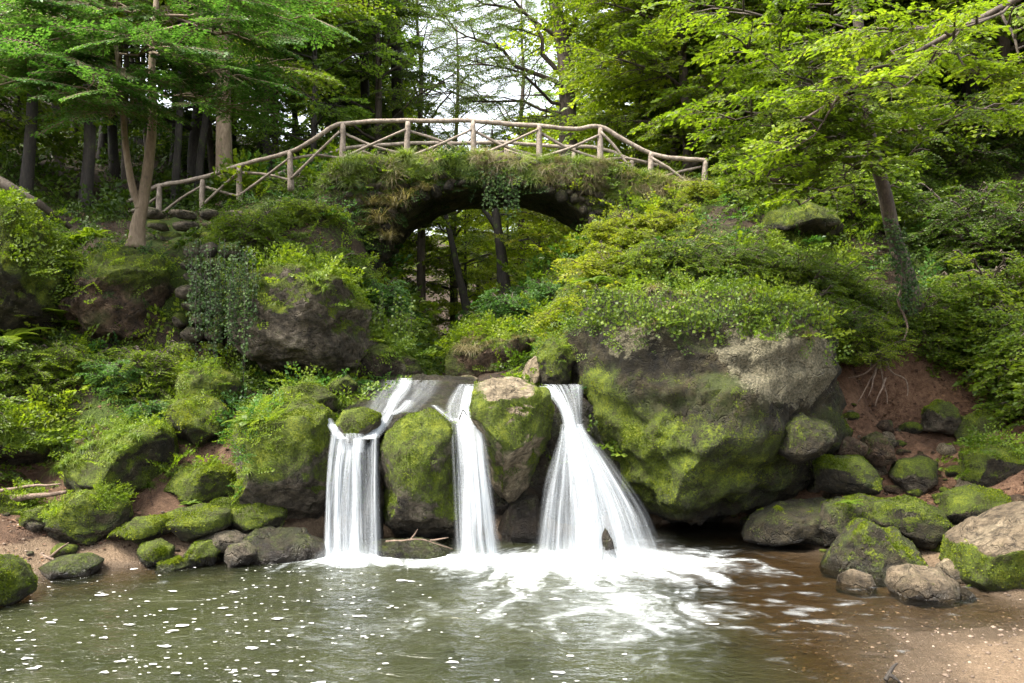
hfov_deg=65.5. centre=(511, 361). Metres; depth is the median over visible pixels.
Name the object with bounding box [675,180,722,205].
bush
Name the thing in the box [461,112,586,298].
broadleaf tree
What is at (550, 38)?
broadleaf tree
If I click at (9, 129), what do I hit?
broadleaf tree
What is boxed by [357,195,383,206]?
grass tuft
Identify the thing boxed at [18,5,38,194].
slim tree
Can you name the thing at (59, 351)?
bush
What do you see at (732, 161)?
bush
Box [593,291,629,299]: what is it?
bush
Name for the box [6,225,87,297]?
bush
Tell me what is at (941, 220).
fern
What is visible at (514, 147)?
broadleaf tree
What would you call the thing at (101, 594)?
foam flecks
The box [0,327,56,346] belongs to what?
fern
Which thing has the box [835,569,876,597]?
stone
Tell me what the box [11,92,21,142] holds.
slim tree
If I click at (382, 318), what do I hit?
bush
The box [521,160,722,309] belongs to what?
yellow green undergrowth
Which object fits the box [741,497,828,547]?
boulder
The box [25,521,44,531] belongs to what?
loose stone
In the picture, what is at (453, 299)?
thin tree
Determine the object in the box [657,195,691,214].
bush
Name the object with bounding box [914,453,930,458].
loose stone
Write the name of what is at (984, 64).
overhanging bough
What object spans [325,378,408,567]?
waterfall
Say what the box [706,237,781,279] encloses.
bush
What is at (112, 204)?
shaded undergrowth
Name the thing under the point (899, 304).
root
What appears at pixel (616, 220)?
bush
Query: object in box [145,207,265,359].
dry stone wall
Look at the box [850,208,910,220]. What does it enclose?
fern
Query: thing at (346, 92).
broadleaf tree
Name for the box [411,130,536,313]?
dark tree
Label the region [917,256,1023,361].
bush
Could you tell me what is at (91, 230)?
fern
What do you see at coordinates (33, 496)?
fallen log
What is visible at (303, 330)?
boulder
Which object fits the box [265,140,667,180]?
wooden railing
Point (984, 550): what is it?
boulder
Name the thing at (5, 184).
mossy log
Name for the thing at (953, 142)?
bush
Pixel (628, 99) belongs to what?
broadleaf tree
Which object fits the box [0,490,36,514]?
boulder
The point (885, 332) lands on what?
bush
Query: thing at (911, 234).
fern
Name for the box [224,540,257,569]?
stone
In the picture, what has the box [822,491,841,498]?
loose stone
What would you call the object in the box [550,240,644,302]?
bush
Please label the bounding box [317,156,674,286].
stone bridge
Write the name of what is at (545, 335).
bush
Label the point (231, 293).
hanging ivy
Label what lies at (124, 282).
boulder
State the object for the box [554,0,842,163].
broadleaf tree
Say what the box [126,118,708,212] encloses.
wooden railing
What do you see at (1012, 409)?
bush
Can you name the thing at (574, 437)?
waterfall
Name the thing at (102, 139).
slim tree
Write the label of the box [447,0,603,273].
thin tree
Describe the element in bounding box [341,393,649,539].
waterfall
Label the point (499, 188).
hanging ivy
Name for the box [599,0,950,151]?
broadleaf tree
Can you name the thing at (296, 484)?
boulder
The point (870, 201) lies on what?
bush
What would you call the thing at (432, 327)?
bush
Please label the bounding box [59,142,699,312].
ivy
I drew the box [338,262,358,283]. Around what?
bush
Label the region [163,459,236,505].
boulder
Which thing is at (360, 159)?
grass
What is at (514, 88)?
sky
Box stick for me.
[0,483,60,491]
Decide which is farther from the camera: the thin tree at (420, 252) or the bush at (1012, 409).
the thin tree at (420, 252)
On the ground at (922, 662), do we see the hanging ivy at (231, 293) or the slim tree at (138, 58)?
the slim tree at (138, 58)
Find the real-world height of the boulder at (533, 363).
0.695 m
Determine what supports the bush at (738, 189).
on the ground at (922, 662)
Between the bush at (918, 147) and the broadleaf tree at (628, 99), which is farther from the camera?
the broadleaf tree at (628, 99)
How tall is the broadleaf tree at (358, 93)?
9.426 m
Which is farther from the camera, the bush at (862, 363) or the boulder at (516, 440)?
the bush at (862, 363)
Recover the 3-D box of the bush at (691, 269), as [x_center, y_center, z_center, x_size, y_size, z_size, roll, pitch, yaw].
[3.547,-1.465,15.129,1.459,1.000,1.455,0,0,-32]
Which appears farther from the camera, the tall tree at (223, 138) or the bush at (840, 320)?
the tall tree at (223, 138)
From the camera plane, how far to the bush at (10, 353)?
12.96 m
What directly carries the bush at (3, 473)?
on the ground at (922, 662)
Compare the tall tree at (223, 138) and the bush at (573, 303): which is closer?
the bush at (573, 303)
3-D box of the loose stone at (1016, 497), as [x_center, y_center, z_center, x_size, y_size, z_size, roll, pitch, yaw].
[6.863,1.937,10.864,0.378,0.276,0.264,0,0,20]
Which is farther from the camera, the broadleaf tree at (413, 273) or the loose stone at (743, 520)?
the broadleaf tree at (413, 273)
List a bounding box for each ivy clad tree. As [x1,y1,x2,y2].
[304,0,430,155]
[338,0,466,154]
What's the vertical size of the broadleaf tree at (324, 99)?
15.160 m
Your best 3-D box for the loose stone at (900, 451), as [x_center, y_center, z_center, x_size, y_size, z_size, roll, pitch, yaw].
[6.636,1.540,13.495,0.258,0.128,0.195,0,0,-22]
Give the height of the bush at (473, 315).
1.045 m
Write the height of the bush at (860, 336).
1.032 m
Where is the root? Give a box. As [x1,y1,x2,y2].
[891,252,908,340]
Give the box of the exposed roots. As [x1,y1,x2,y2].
[849,340,907,405]
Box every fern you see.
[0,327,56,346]
[0,353,53,372]
[13,308,74,327]
[28,309,80,325]
[58,233,96,243]
[66,227,109,237]
[178,499,202,505]
[223,414,264,425]
[570,276,615,284]
[665,320,684,324]
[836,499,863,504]
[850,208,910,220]
[903,227,948,237]
[910,193,967,204]
[911,211,983,225]
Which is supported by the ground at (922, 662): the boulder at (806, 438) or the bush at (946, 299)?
the bush at (946, 299)
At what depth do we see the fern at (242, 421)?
11.53 m
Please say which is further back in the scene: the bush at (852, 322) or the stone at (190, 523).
the bush at (852, 322)
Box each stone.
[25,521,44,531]
[26,551,33,555]
[38,552,104,581]
[50,543,78,557]
[106,514,170,543]
[137,538,174,568]
[155,555,187,578]
[163,503,231,541]
[183,539,219,569]
[187,530,245,553]
[209,496,240,509]
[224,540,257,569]
[229,503,286,532]
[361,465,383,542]
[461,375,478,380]
[596,528,616,562]
[673,203,695,217]
[739,515,749,525]
[744,212,761,221]
[806,481,819,492]
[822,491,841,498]
[833,436,867,456]
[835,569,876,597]
[842,411,859,419]
[874,466,887,475]
[876,420,894,432]
[882,431,895,439]
[883,485,903,494]
[889,438,898,447]
[895,449,910,454]
[897,440,906,446]
[899,422,922,433]
[905,489,922,497]
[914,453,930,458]
[931,493,939,499]
[931,542,941,552]
[935,557,965,583]
[936,443,956,456]
[939,487,948,492]
[945,465,958,476]
[955,481,971,486]
[960,587,975,602]
[1008,494,1023,500]
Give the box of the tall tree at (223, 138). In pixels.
[80,0,396,204]
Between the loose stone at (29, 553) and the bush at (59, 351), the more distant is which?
the bush at (59, 351)
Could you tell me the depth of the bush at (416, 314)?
20.02 m
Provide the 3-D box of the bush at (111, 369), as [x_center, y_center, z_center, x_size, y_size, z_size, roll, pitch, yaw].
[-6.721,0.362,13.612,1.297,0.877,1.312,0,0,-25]
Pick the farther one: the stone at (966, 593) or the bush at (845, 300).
the bush at (845, 300)
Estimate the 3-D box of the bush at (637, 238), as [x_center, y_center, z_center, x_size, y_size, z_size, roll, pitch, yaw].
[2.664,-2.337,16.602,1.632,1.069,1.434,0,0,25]
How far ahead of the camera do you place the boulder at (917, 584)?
9.16 m
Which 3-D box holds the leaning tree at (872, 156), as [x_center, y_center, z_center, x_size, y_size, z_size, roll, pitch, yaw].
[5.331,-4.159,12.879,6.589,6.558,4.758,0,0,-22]
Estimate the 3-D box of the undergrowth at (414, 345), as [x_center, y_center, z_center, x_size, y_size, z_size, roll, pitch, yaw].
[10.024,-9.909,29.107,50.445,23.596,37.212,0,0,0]
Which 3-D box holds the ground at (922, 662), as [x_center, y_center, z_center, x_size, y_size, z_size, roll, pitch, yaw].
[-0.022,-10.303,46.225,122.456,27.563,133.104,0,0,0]
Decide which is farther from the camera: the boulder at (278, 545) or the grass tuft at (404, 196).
the grass tuft at (404, 196)
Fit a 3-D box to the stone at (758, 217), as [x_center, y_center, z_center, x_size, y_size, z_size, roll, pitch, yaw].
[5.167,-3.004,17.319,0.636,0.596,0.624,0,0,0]
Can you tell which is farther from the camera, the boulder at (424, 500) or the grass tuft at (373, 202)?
the grass tuft at (373, 202)
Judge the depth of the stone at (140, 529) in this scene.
10.78 m
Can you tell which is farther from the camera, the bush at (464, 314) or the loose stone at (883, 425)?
the bush at (464, 314)
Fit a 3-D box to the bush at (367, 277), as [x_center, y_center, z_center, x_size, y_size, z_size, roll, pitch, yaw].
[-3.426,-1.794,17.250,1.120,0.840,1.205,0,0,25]
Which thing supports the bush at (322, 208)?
on the ground at (922, 662)
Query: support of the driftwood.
on the pool water
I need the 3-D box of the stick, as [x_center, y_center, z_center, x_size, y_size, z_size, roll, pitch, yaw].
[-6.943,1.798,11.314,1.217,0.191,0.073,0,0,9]
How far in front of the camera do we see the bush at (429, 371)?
16.55 m
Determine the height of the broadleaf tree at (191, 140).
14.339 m
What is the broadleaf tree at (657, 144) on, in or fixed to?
on the ground at (922, 662)
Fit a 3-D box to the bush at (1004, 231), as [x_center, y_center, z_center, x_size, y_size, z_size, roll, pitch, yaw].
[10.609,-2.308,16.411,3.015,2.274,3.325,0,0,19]
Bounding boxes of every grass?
[0,145,990,498]
[327,144,826,367]
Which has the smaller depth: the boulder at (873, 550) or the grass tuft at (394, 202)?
the boulder at (873, 550)
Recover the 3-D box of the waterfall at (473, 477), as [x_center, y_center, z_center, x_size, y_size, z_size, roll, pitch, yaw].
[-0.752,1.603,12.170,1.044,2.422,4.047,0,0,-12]
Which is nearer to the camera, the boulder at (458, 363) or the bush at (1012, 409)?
the bush at (1012, 409)
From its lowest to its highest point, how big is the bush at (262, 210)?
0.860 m
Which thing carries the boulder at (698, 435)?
on the ground at (922, 662)
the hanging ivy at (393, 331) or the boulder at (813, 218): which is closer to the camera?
the hanging ivy at (393, 331)
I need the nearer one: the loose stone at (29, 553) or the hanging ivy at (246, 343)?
the loose stone at (29, 553)
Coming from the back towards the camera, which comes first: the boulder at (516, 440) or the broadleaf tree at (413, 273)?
the broadleaf tree at (413, 273)
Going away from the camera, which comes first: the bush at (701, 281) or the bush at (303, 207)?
the bush at (701, 281)
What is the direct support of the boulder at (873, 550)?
on the ground at (922, 662)
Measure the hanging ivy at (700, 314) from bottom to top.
0.988 m
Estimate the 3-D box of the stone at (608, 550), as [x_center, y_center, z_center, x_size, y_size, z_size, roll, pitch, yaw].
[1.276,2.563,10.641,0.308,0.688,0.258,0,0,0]
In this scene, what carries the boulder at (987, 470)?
on the ground at (922, 662)
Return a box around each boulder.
[0,206,64,336]
[0,413,62,465]
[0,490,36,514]
[0,554,38,605]
[18,503,54,527]
[43,488,133,545]
[58,243,175,341]
[62,424,178,495]
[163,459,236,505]
[165,394,229,445]
[174,364,243,406]
[219,525,331,570]
[226,263,378,385]
[232,397,342,519]
[269,382,337,410]
[328,375,357,397]
[334,406,381,448]
[357,343,424,380]
[369,537,452,558]
[378,408,461,538]
[444,326,537,377]
[469,376,554,502]
[498,494,548,543]
[521,356,540,386]
[536,337,575,390]
[564,287,852,525]
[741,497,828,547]
[760,199,843,239]
[778,412,837,463]
[812,454,882,495]
[819,493,882,546]
[819,518,927,586]
[860,431,896,467]
[869,494,954,549]
[884,564,960,607]
[888,455,938,493]
[921,399,960,434]
[938,483,1010,524]
[939,501,1023,591]
[954,410,1004,441]
[958,441,1023,486]
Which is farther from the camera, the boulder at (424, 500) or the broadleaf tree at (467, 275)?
the broadleaf tree at (467, 275)
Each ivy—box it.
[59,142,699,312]
[183,237,263,361]
[236,290,252,385]
[364,291,415,354]
[479,171,521,219]
[579,287,837,350]
[884,216,924,319]
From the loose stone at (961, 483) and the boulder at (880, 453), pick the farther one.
the boulder at (880, 453)
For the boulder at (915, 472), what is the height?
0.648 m
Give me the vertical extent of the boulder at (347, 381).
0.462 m
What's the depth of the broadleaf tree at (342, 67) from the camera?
26.22 m
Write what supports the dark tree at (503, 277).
on the ground at (922, 662)
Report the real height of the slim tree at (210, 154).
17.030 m
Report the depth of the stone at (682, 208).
17.48 m
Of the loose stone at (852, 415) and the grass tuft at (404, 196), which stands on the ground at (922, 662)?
the loose stone at (852, 415)
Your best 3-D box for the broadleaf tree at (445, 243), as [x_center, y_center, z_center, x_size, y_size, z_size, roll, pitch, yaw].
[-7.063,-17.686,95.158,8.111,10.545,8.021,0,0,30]
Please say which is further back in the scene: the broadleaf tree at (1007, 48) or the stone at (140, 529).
the broadleaf tree at (1007, 48)
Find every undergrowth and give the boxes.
[0,51,1023,479]
[0,54,1023,405]
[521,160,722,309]
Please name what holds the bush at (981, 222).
on the ground at (922, 662)
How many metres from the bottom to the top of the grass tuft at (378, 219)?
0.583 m
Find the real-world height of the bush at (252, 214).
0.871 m
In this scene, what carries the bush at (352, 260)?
on the ground at (922, 662)
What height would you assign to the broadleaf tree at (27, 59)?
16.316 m
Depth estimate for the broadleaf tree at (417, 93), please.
51.82 m
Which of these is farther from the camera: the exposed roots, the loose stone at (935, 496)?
the exposed roots
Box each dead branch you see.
[41,542,68,559]
[386,529,451,548]
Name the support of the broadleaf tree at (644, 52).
on the ground at (922, 662)
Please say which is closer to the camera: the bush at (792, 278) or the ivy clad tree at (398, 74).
the bush at (792, 278)
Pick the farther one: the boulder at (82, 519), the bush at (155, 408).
the bush at (155, 408)
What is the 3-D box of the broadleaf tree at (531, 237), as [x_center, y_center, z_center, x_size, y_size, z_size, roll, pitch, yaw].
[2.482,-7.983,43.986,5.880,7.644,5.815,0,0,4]
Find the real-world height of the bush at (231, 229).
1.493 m
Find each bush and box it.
[0,337,62,399]
[0,353,79,409]
[0,385,64,487]
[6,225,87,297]
[18,338,94,392]
[55,348,123,385]
[74,358,157,405]
[94,340,195,404]
[116,397,169,423]
[197,210,291,266]
[227,209,270,223]
[244,203,301,233]
[246,246,334,266]
[268,196,321,227]
[268,237,377,294]
[302,201,345,227]
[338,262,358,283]
[340,258,381,295]
[358,278,412,320]
[369,311,431,354]
[376,310,411,335]
[385,296,415,328]
[406,312,423,338]
[411,311,427,338]
[414,316,438,347]
[419,360,439,374]
[423,308,443,341]
[427,305,445,335]
[453,310,470,330]
[463,311,514,329]
[470,287,550,328]
[505,281,548,300]
[523,277,566,307]
[523,289,624,335]
[525,290,605,331]
[536,324,574,350]
[543,271,565,301]
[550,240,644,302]
[559,284,637,304]
[579,220,630,251]
[588,209,661,252]
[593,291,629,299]
[596,275,643,292]
[601,226,679,257]
[602,248,679,287]
[610,240,702,294]
[622,240,714,288]
[630,193,672,216]
[630,210,687,238]
[631,231,723,287]
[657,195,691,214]
[660,258,734,287]
[670,275,730,290]
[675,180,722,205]
[683,251,758,289]
[700,243,783,290]
[703,163,786,210]
[705,126,862,213]
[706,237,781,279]
[739,262,802,288]
[747,260,818,291]
[761,257,833,290]
[764,139,863,215]
[766,250,853,308]
[770,151,930,235]
[789,285,860,310]
[791,258,873,313]
[800,301,868,367]
[808,98,954,191]
[809,302,853,353]
[811,277,872,310]
[818,298,853,312]
[819,304,881,364]
[826,107,956,204]
[830,309,898,365]
[836,273,895,316]
[836,290,920,356]
[837,312,919,370]
[844,339,890,366]
[867,285,986,363]
[873,90,1014,193]
[889,79,1023,189]
[895,178,1023,270]
[898,309,993,377]
[916,200,1023,285]
[916,307,1023,382]
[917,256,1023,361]
[928,249,1023,353]
[948,197,1023,276]
[948,306,1023,428]
[951,334,1022,401]
[965,325,1023,432]
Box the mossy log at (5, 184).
[0,176,71,228]
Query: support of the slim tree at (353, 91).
on the ground at (922, 662)
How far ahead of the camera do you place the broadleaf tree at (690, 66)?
21.87 m
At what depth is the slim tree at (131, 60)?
34.85 m
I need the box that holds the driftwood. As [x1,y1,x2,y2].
[883,662,901,682]
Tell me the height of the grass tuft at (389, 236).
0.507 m
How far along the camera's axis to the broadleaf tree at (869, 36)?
21.53 m
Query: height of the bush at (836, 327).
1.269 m
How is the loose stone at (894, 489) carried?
on the ground at (922, 662)
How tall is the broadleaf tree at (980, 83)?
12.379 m
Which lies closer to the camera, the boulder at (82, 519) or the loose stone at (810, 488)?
the boulder at (82, 519)
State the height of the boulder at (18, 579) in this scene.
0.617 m
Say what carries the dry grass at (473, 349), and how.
on the ground at (922, 662)
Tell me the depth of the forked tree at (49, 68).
14.85 m
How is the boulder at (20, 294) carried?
on the ground at (922, 662)
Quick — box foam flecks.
[7,567,718,682]
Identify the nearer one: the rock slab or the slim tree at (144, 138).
the rock slab
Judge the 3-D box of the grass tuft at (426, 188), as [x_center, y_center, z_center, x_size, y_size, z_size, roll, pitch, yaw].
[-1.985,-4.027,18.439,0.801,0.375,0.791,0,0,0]
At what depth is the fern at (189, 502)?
11.48 m
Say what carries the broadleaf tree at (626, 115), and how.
on the ground at (922, 662)
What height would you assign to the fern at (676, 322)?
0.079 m
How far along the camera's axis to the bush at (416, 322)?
16.56 m
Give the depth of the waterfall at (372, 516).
11.64 m
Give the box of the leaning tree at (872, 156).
[631,0,1023,315]
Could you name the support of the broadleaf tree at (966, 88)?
on the ground at (922, 662)
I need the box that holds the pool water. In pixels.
[0,522,1023,682]
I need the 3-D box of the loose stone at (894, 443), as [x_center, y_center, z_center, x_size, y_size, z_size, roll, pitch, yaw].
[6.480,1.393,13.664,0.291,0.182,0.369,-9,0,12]
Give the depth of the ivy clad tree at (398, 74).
30.30 m
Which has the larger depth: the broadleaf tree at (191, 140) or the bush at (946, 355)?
the broadleaf tree at (191, 140)
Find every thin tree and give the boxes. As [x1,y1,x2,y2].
[243,0,483,173]
[310,0,534,312]
[368,0,555,327]
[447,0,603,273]
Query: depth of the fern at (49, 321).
14.12 m
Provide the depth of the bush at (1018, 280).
14.64 m
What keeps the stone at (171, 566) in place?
on the ground at (922, 662)
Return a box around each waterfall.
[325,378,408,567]
[341,393,649,539]
[436,386,493,567]
[543,384,656,575]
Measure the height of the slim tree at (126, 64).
14.215 m
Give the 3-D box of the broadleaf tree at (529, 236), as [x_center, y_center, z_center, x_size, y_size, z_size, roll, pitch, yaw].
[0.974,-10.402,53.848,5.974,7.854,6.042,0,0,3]
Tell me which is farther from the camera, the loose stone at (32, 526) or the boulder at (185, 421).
the boulder at (185, 421)
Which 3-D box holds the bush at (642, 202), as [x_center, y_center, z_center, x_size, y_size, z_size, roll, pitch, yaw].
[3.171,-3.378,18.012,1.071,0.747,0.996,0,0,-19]
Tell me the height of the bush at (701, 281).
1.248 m
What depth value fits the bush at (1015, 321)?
13.80 m
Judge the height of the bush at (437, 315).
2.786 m
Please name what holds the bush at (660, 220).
on the ground at (922, 662)
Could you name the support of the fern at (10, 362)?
on the ground at (922, 662)
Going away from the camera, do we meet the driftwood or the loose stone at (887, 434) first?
the driftwood
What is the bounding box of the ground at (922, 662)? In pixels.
[0,66,1023,682]
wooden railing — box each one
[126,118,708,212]
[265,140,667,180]
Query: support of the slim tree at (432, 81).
on the ground at (922, 662)
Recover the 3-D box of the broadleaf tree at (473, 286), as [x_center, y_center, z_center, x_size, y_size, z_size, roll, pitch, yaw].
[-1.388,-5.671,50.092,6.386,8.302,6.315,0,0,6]
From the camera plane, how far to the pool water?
8.22 m
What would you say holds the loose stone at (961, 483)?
on the ground at (922, 662)
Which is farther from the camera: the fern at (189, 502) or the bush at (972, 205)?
the bush at (972, 205)
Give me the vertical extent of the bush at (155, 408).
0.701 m
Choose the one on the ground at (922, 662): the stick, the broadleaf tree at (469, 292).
the broadleaf tree at (469, 292)
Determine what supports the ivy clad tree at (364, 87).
on the ground at (922, 662)
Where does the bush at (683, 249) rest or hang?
on the ground at (922, 662)
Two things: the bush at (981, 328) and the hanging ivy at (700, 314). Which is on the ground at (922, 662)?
the bush at (981, 328)
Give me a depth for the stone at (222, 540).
10.83 m
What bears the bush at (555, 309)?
on the ground at (922, 662)
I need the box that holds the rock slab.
[344,373,475,434]
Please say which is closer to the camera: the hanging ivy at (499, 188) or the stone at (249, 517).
the stone at (249, 517)
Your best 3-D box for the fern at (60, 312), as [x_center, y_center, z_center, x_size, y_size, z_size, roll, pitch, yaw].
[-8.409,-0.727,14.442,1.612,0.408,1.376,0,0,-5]
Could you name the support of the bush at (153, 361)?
on the ground at (922, 662)
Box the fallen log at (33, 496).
[9,490,66,501]
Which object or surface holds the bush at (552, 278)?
on the ground at (922, 662)
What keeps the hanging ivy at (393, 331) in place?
hanging from the boulder at (303, 330)
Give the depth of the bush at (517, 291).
21.63 m
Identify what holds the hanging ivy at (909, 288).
attached to the leaning tree at (872, 156)
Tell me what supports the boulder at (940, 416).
on the ground at (922, 662)
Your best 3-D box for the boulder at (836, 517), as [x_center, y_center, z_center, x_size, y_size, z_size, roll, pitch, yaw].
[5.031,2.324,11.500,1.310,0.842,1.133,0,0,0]
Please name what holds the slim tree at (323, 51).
on the ground at (922, 662)
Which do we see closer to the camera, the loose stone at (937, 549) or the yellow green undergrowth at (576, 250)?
the loose stone at (937, 549)
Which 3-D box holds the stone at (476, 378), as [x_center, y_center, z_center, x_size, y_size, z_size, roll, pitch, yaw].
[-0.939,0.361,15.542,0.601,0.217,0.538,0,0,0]
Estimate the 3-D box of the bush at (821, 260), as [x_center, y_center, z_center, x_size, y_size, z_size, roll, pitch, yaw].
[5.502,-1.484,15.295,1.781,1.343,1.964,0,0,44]
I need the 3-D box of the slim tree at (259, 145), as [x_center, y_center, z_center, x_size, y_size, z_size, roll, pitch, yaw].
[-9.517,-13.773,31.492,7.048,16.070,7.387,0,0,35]
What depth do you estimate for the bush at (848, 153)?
17.99 m
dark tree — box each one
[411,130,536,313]
[481,130,570,294]
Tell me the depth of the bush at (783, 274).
14.97 m
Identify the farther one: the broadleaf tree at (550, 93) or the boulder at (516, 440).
the broadleaf tree at (550, 93)
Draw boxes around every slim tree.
[1,0,114,175]
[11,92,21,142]
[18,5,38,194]
[21,2,190,187]
[71,18,80,144]
[76,7,95,211]
[96,29,112,163]
[122,20,189,151]
[129,45,134,137]
[131,0,282,208]
[134,45,139,128]
[160,0,283,184]
[168,69,176,168]
[169,1,276,206]
[189,0,397,163]
[232,99,238,148]
[257,3,339,166]
[291,20,326,154]
[301,0,414,161]
[318,0,449,161]
[321,0,390,127]
[338,54,426,153]
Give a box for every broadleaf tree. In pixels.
[0,0,126,166]
[0,2,115,173]
[1,1,74,107]
[2,0,140,98]
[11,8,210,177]
[45,0,367,197]
[131,8,327,163]
[159,0,405,172]
[188,0,434,170]
[247,18,358,155]
[257,0,413,161]
[286,61,434,255]
[308,89,459,274]
[346,109,448,277]
[390,54,453,140]
[401,222,461,310]
[408,208,532,329]
[429,213,460,247]
[430,214,525,307]
[442,210,537,308]
[446,210,494,285]
[456,208,552,305]
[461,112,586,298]
[493,5,690,161]
[502,140,535,229]
[504,154,552,261]
[510,153,562,265]
[515,102,625,252]
[524,15,592,140]
[531,0,824,179]
[545,0,781,170]
[550,2,700,162]
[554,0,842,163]
[575,38,648,156]
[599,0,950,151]
[634,48,665,155]
[637,0,913,165]
[670,0,1023,149]
[786,0,1017,107]
[812,0,1023,107]
[821,0,1023,163]
[933,0,1023,103]
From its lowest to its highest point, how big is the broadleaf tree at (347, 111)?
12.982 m
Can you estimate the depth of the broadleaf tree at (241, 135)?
32.63 m
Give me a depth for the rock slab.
13.49 m
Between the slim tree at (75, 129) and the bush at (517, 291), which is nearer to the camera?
the bush at (517, 291)
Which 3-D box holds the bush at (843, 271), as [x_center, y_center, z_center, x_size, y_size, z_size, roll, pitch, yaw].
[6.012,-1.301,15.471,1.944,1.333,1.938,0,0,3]
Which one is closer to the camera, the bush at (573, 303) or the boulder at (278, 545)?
the boulder at (278, 545)
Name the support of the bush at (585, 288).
on the ground at (922, 662)
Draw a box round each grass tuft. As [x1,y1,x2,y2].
[356,217,375,233]
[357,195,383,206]
[357,204,401,227]
[376,226,401,244]
[377,191,414,208]
[386,187,426,201]
[411,180,438,193]
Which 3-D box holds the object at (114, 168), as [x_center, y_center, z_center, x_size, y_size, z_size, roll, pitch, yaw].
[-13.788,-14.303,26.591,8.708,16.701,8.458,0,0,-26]
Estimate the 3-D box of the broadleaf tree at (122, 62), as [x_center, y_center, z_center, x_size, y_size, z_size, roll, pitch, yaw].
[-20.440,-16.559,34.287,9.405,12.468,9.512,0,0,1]
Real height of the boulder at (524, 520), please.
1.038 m
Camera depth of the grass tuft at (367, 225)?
18.37 m
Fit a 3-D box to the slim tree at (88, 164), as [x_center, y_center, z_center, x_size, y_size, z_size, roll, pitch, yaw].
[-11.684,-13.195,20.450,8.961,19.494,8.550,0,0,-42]
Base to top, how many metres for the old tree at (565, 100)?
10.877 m
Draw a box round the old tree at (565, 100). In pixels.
[370,0,620,157]
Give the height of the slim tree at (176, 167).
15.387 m
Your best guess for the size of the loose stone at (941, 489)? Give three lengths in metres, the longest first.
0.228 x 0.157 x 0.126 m
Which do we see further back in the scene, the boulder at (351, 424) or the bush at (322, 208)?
the bush at (322, 208)
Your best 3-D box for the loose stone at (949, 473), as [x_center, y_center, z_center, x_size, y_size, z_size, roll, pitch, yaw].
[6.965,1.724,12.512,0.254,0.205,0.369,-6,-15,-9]
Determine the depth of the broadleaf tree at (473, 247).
60.09 m
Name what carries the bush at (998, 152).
on the ground at (922, 662)
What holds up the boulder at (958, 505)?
on the ground at (922, 662)
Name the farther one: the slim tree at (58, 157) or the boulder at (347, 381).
the slim tree at (58, 157)
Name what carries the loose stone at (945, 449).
on the ground at (922, 662)
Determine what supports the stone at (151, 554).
on the ground at (922, 662)
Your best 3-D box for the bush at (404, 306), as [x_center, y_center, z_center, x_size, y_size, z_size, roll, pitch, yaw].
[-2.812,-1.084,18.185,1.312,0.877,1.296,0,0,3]
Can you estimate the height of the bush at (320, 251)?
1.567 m
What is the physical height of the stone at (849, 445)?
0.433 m
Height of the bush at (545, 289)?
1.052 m
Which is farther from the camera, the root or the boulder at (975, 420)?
the root
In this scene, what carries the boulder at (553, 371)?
on the ground at (922, 662)
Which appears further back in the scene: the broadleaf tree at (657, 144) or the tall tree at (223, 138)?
the broadleaf tree at (657, 144)
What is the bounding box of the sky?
[122,0,632,235]
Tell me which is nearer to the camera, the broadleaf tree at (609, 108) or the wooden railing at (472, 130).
the wooden railing at (472, 130)
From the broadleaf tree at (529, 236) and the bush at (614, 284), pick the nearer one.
the bush at (614, 284)
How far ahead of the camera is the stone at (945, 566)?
9.87 m
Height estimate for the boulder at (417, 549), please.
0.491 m
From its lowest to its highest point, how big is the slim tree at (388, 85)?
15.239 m
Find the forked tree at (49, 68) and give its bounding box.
[0,0,360,248]
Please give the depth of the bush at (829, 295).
14.34 m
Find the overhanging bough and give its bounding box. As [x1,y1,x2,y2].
[737,0,1023,179]
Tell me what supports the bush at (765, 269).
on the ground at (922, 662)
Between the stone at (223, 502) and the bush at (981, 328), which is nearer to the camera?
the stone at (223, 502)
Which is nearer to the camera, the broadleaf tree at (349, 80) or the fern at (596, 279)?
the fern at (596, 279)
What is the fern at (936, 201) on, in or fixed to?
on the ground at (922, 662)
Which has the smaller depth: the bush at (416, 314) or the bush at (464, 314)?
the bush at (416, 314)
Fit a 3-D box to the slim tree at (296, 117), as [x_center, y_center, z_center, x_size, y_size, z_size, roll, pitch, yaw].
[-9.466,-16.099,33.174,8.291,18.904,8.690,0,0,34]
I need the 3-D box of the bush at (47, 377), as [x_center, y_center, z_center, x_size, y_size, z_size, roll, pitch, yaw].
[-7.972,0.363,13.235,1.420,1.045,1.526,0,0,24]
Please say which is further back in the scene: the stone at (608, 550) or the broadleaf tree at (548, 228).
the broadleaf tree at (548, 228)
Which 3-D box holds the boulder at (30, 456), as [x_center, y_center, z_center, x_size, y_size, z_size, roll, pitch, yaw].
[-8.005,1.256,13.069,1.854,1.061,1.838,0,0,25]
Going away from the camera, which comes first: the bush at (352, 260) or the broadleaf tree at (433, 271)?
the bush at (352, 260)
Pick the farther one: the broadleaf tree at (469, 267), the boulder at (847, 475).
the broadleaf tree at (469, 267)
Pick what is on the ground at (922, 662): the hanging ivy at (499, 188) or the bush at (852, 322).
the bush at (852, 322)
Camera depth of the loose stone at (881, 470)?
12.99 m

